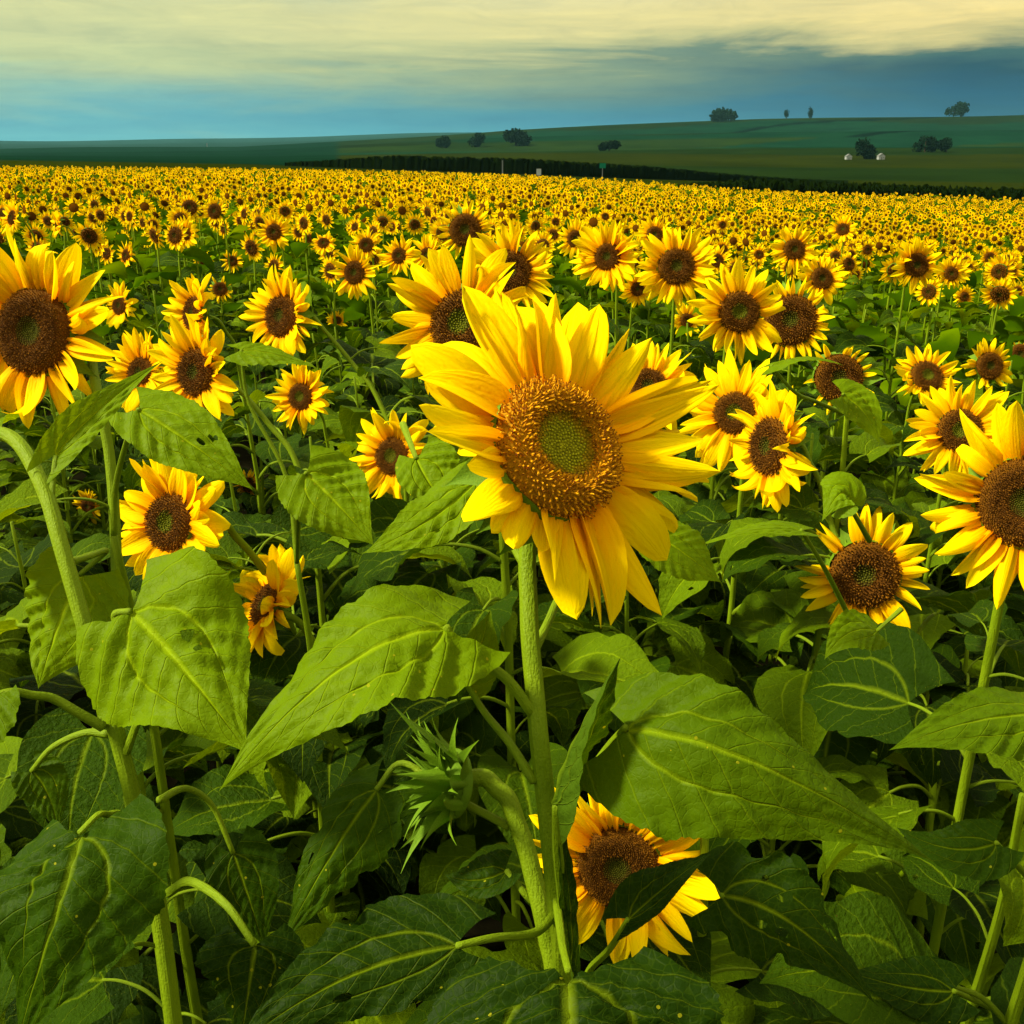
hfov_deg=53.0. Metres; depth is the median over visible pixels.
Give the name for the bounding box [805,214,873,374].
sunflower
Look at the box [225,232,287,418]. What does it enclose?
sunflower
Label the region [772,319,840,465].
leafy sunflower
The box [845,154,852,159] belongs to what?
farm building
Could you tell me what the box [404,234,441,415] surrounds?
sunflower
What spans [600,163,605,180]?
road sign
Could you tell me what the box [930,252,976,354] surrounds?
sunflower
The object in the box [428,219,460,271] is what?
sunflower
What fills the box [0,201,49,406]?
sunflower
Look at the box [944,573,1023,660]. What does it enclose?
leafy sunflower
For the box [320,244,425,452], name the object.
sunflower
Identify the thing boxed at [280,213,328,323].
sunflower
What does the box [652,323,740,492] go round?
leafy sunflower
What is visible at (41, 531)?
leafy sunflower
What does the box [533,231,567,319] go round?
sunflower
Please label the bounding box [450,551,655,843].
leafy sunflower
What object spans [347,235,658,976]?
sunflower
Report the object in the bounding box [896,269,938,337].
sunflower
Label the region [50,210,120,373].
sunflower
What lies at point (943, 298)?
sunflower
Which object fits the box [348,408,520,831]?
sunflower
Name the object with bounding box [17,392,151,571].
leafy sunflower
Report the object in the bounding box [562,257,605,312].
leafy sunflower
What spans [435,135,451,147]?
tree
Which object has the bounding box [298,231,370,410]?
sunflower
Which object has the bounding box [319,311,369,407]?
sunflower
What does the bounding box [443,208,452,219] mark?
sunflower
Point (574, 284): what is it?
sunflower
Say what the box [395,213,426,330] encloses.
sunflower
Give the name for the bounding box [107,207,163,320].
sunflower
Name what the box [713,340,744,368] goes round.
leafy sunflower
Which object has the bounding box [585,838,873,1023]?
leafy sunflower
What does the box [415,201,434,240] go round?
sunflower
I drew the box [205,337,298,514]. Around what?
leafy sunflower
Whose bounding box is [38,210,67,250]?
sunflower
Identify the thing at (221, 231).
sunflower
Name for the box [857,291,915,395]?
leafy sunflower
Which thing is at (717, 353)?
sunflower
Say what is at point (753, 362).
leafy sunflower
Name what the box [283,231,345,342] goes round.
sunflower
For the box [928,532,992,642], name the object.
leafy sunflower
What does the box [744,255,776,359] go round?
sunflower
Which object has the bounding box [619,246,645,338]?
sunflower
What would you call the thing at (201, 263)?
sunflower
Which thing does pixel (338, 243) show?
sunflower
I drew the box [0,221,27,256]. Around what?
sunflower
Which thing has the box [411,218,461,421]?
sunflower
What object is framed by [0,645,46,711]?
leafy sunflower
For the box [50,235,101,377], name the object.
leafy sunflower
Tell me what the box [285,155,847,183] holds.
corn field
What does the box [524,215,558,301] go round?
sunflower
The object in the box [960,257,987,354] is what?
sunflower
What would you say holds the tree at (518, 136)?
on the ground
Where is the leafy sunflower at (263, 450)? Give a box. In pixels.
[224,370,361,610]
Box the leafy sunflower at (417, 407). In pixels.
[412,394,490,533]
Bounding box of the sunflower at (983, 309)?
[962,269,995,349]
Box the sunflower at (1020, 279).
[1012,277,1022,344]
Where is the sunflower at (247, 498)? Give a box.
[225,460,279,514]
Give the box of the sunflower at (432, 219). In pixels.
[427,212,441,246]
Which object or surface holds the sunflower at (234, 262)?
on the ground
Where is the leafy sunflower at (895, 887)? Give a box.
[684,755,916,1007]
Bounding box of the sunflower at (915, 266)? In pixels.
[833,237,943,475]
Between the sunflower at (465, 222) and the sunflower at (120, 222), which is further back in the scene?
the sunflower at (120, 222)
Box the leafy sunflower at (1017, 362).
[983,354,1023,403]
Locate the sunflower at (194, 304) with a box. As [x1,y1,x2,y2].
[161,273,327,682]
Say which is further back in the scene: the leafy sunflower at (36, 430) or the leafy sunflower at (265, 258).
the leafy sunflower at (265, 258)
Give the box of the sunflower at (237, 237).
[193,217,251,351]
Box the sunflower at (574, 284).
[522,245,584,314]
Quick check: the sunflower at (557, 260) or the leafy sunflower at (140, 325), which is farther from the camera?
the sunflower at (557, 260)
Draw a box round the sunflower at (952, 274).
[890,257,970,456]
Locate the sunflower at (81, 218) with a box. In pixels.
[77,194,117,333]
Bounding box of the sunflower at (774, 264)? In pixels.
[768,248,779,287]
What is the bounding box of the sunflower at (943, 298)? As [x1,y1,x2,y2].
[914,256,945,336]
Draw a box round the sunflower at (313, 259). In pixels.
[287,216,325,312]
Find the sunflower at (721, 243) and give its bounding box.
[696,238,737,369]
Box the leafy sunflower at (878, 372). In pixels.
[847,307,889,472]
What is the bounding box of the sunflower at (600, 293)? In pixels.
[588,279,633,350]
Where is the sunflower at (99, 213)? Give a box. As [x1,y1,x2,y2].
[81,206,149,332]
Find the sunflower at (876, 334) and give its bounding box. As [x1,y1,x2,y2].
[848,255,913,454]
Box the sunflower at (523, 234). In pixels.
[505,219,547,303]
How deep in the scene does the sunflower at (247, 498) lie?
5.45 m
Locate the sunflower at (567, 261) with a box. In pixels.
[563,225,610,337]
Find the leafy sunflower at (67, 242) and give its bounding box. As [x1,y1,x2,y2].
[55,239,90,265]
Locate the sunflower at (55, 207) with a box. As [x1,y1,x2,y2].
[51,203,79,242]
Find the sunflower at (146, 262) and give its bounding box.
[132,214,178,326]
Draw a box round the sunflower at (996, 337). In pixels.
[976,277,1007,343]
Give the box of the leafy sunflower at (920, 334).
[880,294,942,417]
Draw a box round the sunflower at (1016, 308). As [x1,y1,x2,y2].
[1007,294,1023,403]
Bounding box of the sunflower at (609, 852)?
[416,787,760,1023]
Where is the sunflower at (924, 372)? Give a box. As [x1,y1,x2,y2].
[825,344,961,573]
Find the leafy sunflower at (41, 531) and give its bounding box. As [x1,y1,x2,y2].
[0,375,102,542]
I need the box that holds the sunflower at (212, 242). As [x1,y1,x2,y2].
[198,200,237,307]
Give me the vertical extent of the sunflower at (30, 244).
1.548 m
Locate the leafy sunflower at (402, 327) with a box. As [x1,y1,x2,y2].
[358,265,412,406]
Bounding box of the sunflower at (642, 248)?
[610,238,652,341]
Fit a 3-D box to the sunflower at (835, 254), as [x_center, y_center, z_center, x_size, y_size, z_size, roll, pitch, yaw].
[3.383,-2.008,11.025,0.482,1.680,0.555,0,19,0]
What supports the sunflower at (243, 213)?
on the ground
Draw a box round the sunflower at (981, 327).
[955,253,1023,395]
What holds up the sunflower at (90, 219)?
on the ground
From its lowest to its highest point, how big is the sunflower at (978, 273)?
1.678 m
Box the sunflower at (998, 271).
[950,254,1023,390]
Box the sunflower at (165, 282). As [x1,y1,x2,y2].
[127,230,170,314]
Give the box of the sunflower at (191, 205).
[152,193,232,330]
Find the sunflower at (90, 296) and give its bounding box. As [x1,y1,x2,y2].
[80,224,143,406]
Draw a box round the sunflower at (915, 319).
[890,282,930,401]
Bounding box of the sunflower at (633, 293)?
[610,270,662,349]
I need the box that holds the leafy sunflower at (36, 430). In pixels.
[0,407,75,610]
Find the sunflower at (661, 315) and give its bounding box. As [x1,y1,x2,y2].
[651,240,693,340]
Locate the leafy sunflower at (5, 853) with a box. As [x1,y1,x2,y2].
[0,822,11,1023]
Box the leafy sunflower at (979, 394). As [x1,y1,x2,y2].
[904,360,1023,629]
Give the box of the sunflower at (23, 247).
[0,205,25,249]
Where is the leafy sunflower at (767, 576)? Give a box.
[707,433,877,669]
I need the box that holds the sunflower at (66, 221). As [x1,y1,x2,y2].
[57,211,81,278]
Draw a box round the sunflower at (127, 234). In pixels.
[112,230,149,326]
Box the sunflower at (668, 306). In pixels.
[645,286,707,355]
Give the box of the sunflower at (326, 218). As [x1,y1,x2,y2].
[308,211,358,368]
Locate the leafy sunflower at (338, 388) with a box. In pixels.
[260,333,384,442]
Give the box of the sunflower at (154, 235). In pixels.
[130,221,185,347]
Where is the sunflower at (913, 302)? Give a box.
[873,259,920,364]
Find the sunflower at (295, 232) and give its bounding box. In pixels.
[286,223,324,303]
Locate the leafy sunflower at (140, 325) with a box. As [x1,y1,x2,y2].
[97,291,169,456]
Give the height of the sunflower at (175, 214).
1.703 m
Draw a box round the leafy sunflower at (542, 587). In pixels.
[485,540,548,594]
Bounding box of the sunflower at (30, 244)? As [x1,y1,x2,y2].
[24,233,53,402]
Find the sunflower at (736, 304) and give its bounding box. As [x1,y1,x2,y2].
[640,258,788,677]
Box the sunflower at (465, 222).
[428,199,525,560]
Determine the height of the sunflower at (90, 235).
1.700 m
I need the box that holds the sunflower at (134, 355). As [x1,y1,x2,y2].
[105,327,272,767]
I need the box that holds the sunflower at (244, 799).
[172,544,478,925]
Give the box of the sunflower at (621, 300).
[580,277,629,343]
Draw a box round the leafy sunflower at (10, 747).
[0,736,207,1014]
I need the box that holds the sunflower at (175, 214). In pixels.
[156,206,216,344]
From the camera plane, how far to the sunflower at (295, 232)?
9.32 m
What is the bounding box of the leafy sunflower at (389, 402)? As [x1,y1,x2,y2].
[288,376,421,560]
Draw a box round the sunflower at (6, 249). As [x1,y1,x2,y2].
[0,243,21,493]
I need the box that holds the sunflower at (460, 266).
[456,263,462,268]
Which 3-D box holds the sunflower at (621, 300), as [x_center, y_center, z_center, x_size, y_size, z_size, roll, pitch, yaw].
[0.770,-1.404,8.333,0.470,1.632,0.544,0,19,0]
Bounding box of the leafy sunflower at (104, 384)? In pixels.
[101,330,204,528]
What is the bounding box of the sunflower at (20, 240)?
[0,199,28,259]
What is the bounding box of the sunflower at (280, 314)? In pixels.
[239,265,501,754]
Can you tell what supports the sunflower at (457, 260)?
on the ground
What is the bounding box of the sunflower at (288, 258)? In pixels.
[242,210,293,340]
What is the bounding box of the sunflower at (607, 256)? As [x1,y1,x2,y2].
[570,219,670,511]
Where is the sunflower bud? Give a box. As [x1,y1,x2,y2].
[287,702,551,1023]
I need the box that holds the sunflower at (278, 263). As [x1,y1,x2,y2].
[244,253,292,378]
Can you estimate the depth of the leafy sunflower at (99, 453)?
4.85 m
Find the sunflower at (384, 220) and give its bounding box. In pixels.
[360,210,410,326]
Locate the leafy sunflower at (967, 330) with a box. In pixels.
[940,307,988,391]
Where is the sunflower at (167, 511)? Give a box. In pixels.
[119,458,438,899]
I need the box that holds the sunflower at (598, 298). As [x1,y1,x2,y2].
[567,269,605,301]
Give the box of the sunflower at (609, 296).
[581,285,614,317]
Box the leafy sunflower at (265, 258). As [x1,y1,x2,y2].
[234,239,298,338]
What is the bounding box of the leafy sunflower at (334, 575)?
[226,437,372,611]
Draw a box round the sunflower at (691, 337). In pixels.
[653,239,696,342]
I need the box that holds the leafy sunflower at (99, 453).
[85,379,133,522]
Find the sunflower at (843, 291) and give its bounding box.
[838,265,866,331]
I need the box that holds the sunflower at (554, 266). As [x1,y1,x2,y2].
[531,234,556,288]
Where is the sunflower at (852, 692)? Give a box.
[803,401,1023,1000]
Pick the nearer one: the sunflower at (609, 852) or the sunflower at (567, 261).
the sunflower at (609, 852)
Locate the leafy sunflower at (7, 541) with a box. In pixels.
[0,389,138,652]
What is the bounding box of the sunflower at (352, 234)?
[336,220,380,326]
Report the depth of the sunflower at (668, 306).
7.71 m
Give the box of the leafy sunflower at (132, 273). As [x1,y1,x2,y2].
[86,257,156,339]
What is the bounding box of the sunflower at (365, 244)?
[348,227,421,402]
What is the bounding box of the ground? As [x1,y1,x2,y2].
[0,115,1023,1007]
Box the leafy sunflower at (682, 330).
[675,325,737,377]
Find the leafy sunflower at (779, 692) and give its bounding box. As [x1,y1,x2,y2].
[706,356,924,855]
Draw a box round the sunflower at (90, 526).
[59,489,122,541]
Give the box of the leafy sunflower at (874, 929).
[759,686,1023,1023]
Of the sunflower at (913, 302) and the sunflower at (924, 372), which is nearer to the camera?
the sunflower at (924, 372)
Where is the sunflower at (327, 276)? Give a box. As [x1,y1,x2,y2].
[308,255,370,403]
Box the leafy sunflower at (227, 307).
[222,281,285,404]
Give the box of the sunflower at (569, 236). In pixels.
[545,217,629,320]
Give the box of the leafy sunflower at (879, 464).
[797,386,897,513]
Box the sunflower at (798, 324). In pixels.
[704,276,868,663]
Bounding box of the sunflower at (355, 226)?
[339,217,382,325]
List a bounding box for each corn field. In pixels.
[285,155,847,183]
[652,177,1023,204]
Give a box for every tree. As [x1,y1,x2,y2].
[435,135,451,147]
[467,132,485,146]
[502,128,531,145]
[598,140,621,150]
[709,107,738,121]
[784,109,789,118]
[807,107,813,118]
[854,137,877,158]
[910,135,938,151]
[937,137,952,151]
[944,101,969,116]
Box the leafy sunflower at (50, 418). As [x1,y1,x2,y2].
[3,383,118,512]
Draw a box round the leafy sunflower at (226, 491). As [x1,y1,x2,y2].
[161,328,265,498]
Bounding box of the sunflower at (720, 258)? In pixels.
[669,245,743,361]
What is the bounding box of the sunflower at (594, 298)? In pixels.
[593,224,635,342]
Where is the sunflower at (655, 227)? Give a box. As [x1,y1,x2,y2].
[618,215,689,356]
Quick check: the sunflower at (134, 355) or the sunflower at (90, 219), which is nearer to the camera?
the sunflower at (134, 355)
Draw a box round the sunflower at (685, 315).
[674,302,704,456]
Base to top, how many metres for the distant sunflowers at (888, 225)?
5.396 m
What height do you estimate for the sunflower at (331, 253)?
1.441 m
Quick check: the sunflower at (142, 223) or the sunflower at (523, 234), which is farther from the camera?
the sunflower at (142, 223)
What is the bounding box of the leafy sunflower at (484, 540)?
[397,407,498,561]
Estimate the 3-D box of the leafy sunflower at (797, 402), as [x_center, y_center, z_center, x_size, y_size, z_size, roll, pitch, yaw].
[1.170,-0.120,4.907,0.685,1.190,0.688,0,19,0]
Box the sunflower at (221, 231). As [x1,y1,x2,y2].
[205,219,244,332]
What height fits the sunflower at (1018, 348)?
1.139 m
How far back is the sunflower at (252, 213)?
9.65 m
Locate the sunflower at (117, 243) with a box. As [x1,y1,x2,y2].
[115,207,164,323]
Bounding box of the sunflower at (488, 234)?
[482,230,493,240]
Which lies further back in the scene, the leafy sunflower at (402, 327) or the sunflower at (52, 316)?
the leafy sunflower at (402, 327)
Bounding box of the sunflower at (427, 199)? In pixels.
[411,198,434,259]
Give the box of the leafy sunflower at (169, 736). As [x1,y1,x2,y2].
[123,482,351,856]
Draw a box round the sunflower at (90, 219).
[79,208,125,334]
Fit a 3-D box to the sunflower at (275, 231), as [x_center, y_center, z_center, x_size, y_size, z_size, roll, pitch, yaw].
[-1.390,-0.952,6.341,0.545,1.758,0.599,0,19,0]
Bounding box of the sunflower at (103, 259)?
[87,224,122,331]
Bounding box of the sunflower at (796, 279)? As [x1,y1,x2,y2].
[795,257,833,311]
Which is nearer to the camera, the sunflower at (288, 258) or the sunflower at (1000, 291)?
the sunflower at (1000, 291)
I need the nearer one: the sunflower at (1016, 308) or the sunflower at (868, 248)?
the sunflower at (1016, 308)
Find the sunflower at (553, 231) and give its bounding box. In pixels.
[543,224,575,314]
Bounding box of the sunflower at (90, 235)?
[73,219,137,439]
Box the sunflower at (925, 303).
[911,263,957,331]
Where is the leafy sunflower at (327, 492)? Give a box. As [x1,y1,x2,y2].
[179,341,451,1023]
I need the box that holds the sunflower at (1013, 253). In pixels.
[979,250,1023,341]
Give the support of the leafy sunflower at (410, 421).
on the ground
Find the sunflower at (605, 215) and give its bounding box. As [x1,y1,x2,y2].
[589,208,612,312]
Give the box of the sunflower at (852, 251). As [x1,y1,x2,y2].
[837,246,862,321]
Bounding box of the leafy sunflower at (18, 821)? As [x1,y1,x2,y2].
[0,771,49,843]
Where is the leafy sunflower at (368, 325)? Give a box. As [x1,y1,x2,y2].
[361,252,408,331]
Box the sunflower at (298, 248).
[290,210,331,384]
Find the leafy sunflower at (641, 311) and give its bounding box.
[628,274,675,349]
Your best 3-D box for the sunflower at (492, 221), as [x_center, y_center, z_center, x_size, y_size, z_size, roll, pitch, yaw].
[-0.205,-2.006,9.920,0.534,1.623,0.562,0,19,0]
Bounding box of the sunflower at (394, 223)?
[381,219,410,295]
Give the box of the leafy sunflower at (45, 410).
[2,242,46,415]
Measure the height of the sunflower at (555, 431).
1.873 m
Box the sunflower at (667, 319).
[628,296,670,347]
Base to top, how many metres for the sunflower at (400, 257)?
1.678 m
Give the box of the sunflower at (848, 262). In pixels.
[806,251,865,363]
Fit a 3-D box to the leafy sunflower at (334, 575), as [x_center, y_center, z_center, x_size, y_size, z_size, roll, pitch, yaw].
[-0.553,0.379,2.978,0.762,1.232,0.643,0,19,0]
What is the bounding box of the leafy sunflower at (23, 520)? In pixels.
[0,464,104,651]
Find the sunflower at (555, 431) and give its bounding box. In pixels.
[219,285,933,1023]
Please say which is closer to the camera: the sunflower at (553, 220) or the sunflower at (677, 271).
the sunflower at (677, 271)
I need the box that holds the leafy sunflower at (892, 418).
[875,361,978,534]
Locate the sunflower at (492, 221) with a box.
[483,217,499,239]
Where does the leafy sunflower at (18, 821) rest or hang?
on the ground
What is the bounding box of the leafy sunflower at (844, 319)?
[832,292,861,330]
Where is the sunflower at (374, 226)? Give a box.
[359,220,404,331]
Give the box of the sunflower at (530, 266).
[439,218,557,687]
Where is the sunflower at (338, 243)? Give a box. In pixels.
[308,207,345,305]
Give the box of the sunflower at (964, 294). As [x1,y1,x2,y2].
[927,284,975,377]
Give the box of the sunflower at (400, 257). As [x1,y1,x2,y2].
[375,233,429,421]
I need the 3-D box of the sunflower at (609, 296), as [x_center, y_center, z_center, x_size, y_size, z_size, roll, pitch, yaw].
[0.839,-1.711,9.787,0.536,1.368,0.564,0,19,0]
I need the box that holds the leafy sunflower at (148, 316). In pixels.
[145,231,193,318]
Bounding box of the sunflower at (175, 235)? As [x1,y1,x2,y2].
[144,219,231,379]
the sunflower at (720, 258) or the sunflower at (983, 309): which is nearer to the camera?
the sunflower at (720, 258)
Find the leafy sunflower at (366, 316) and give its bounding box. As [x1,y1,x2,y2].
[361,271,386,324]
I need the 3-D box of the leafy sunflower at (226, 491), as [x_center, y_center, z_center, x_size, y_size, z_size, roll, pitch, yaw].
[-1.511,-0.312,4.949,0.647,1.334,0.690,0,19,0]
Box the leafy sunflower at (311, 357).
[299,327,366,453]
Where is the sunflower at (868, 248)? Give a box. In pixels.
[849,241,882,327]
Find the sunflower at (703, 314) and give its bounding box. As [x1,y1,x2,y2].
[683,271,722,358]
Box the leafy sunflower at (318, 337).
[252,331,369,508]
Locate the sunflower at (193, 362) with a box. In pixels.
[147,313,471,921]
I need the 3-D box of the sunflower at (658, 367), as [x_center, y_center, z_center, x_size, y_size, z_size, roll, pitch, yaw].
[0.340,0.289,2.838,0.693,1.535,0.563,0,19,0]
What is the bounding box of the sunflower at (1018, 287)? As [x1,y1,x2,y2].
[989,282,1023,387]
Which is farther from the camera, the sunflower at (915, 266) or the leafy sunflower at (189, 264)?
the leafy sunflower at (189, 264)
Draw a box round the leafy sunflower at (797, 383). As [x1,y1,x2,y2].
[714,376,807,573]
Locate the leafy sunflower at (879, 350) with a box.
[837,299,895,417]
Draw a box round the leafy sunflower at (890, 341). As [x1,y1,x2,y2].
[876,297,935,409]
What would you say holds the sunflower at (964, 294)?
on the ground
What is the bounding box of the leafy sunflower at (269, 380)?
[247,266,313,418]
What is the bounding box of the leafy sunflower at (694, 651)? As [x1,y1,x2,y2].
[515,584,735,943]
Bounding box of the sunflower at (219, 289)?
[208,276,251,377]
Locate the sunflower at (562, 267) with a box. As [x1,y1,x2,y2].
[557,227,589,309]
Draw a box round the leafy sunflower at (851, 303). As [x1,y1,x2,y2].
[806,298,859,490]
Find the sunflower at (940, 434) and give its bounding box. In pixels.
[820,375,1023,770]
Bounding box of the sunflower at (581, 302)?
[567,229,619,342]
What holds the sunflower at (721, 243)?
on the ground
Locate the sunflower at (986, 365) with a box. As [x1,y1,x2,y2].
[888,338,1012,568]
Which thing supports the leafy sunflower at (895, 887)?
on the ground
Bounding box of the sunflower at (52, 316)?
[0,226,351,1023]
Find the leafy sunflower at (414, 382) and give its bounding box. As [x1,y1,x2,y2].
[360,344,426,419]
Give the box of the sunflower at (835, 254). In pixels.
[825,245,849,309]
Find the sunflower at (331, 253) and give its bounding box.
[314,248,350,368]
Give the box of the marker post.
[536,169,540,176]
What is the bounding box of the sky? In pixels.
[0,0,1023,140]
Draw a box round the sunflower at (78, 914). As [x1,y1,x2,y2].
[0,361,304,1023]
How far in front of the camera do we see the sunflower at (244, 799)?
2.03 m
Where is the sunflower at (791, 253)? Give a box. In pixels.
[741,223,837,405]
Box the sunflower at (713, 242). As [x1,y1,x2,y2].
[704,238,720,298]
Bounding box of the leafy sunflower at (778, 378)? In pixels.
[767,294,816,382]
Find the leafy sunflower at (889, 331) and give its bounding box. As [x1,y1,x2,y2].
[859,277,904,360]
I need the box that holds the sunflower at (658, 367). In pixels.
[545,341,719,723]
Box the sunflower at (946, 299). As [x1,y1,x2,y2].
[930,258,959,334]
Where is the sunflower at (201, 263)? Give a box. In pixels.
[194,251,234,331]
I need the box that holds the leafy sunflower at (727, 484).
[654,346,819,588]
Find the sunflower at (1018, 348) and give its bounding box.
[991,342,1023,388]
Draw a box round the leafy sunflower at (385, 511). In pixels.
[328,497,549,921]
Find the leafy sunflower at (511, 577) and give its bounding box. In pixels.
[472,530,550,593]
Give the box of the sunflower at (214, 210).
[201,197,267,401]
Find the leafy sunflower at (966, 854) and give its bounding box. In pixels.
[757,792,1023,1023]
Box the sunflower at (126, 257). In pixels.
[116,240,168,342]
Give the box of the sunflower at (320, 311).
[302,258,351,332]
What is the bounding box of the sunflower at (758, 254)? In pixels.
[719,244,773,363]
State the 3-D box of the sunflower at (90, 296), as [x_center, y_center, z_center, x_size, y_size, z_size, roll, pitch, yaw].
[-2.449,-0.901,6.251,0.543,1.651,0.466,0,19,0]
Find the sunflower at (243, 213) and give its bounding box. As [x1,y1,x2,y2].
[227,203,266,341]
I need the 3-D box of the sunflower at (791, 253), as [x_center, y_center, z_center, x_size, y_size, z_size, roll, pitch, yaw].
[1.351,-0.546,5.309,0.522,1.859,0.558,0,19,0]
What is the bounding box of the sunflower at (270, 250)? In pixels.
[252,211,298,265]
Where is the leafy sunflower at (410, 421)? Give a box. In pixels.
[322,413,438,559]
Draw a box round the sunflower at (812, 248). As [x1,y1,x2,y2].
[785,247,818,341]
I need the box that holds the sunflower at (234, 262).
[213,249,260,350]
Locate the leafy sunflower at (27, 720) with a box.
[0,521,184,856]
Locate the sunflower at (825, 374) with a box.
[754,344,894,668]
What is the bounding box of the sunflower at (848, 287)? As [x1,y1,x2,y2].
[828,267,867,322]
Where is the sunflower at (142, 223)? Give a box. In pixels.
[129,214,163,317]
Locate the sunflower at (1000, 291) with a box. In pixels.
[953,277,1023,386]
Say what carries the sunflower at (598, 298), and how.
on the ground
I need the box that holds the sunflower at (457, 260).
[435,240,462,279]
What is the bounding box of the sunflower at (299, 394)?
[265,361,406,560]
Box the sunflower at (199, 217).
[186,204,231,320]
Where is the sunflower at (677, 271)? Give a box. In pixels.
[635,226,736,616]
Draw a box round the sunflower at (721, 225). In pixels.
[702,217,735,298]
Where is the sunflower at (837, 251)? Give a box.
[832,243,847,289]
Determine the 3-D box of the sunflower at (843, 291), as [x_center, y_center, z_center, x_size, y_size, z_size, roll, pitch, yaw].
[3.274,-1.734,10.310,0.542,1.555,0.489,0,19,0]
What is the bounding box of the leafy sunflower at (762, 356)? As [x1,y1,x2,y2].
[744,347,806,376]
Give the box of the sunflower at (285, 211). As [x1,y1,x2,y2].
[273,200,305,274]
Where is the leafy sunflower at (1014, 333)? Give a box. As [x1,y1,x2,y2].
[978,304,1022,386]
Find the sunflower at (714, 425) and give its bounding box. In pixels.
[652,348,838,852]
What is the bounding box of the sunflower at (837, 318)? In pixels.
[799,288,851,402]
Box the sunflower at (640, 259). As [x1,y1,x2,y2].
[605,250,663,345]
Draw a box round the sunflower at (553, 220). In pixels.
[545,214,571,311]
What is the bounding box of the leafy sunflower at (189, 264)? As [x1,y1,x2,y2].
[184,233,224,321]
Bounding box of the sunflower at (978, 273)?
[940,251,983,328]
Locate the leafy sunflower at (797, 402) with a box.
[724,395,818,569]
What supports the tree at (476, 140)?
on the ground
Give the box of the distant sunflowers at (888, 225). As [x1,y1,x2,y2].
[0,165,1023,361]
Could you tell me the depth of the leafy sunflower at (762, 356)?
6.06 m
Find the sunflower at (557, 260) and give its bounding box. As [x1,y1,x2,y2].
[543,230,571,304]
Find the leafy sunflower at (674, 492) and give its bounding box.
[647,425,687,590]
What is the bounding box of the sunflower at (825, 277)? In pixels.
[757,254,849,409]
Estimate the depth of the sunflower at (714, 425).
2.30 m
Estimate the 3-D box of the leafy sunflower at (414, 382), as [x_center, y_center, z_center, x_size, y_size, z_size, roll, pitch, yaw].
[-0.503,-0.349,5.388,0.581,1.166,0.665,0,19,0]
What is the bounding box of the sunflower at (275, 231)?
[238,212,334,434]
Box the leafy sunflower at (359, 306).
[304,292,378,409]
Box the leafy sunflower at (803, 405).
[792,355,886,569]
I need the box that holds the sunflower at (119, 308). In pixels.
[100,281,204,449]
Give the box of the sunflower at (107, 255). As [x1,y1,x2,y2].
[85,239,156,450]
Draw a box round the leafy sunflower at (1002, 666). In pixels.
[945,554,1023,802]
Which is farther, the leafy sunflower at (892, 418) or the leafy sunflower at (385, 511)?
the leafy sunflower at (892, 418)
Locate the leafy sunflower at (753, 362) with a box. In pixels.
[713,354,755,373]
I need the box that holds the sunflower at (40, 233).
[13,221,80,280]
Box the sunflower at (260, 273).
[241,229,282,326]
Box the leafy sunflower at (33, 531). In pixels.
[0,401,40,551]
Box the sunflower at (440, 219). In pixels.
[422,207,463,268]
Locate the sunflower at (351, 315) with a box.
[343,245,400,390]
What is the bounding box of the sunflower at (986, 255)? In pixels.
[940,246,1005,389]
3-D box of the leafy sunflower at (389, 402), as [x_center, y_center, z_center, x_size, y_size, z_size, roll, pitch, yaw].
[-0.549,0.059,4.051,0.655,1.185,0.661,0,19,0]
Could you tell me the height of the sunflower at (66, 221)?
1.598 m
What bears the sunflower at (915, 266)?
on the ground
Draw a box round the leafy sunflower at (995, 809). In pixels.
[869,627,1023,960]
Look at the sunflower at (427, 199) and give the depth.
12.11 m
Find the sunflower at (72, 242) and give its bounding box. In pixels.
[62,224,97,259]
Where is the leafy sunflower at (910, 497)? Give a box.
[879,422,991,704]
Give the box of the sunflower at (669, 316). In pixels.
[630,259,676,341]
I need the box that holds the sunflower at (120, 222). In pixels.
[113,204,153,305]
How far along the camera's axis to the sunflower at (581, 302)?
6.54 m
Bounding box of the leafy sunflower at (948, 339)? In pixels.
[859,307,964,481]
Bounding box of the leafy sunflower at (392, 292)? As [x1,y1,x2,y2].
[344,266,399,392]
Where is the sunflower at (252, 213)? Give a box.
[235,204,281,332]
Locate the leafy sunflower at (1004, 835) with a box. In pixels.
[923,783,1023,1009]
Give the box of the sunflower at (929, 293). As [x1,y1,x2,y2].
[886,278,964,475]
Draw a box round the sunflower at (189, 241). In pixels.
[166,215,248,356]
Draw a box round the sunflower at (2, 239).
[0,227,6,243]
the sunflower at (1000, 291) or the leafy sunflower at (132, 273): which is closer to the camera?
the sunflower at (1000, 291)
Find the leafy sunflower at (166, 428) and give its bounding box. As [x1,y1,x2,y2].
[74,387,329,1023]
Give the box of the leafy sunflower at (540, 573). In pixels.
[538,563,542,576]
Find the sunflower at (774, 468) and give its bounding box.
[718,378,1016,985]
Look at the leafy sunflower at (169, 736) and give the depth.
2.62 m
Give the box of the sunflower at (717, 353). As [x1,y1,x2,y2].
[658,243,733,369]
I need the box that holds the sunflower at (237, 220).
[217,211,264,298]
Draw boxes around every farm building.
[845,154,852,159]
[877,153,884,159]
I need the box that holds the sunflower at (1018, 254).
[998,250,1023,342]
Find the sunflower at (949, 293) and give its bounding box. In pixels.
[926,256,979,345]
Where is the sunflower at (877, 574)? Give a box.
[727,504,972,899]
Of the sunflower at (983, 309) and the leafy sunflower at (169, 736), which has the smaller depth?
the leafy sunflower at (169, 736)
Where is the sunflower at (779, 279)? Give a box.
[755,263,805,371]
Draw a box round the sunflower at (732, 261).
[713,256,753,366]
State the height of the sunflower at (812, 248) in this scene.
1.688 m
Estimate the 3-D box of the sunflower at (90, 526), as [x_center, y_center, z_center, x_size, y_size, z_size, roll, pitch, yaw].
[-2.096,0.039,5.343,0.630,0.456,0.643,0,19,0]

